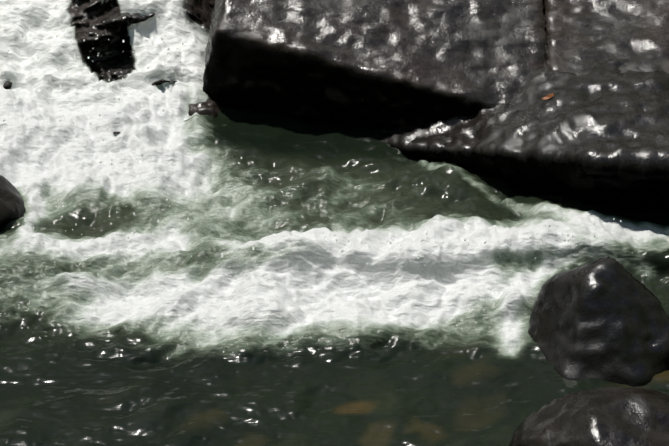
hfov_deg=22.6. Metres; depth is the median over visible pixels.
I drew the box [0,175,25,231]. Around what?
boulder
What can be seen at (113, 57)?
cascade bedrock
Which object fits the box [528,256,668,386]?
boulder
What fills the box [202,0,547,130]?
boulder
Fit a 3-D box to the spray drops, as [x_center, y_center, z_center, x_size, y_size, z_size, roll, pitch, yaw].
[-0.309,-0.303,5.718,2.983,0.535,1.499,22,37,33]
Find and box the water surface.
[0,0,668,445]
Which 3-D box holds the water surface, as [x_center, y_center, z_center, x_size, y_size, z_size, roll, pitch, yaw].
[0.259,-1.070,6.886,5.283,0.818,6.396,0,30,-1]
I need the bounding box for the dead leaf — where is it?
[540,93,554,100]
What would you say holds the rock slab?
on the stream bed
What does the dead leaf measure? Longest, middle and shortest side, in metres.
0.063 x 0.021 x 0.012 m
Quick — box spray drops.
[3,0,632,266]
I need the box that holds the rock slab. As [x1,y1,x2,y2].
[381,58,668,211]
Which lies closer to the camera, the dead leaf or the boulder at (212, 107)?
the dead leaf
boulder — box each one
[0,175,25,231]
[188,98,224,116]
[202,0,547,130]
[509,387,668,445]
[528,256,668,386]
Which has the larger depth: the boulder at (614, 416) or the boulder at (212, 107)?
the boulder at (212, 107)
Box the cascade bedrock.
[3,0,214,133]

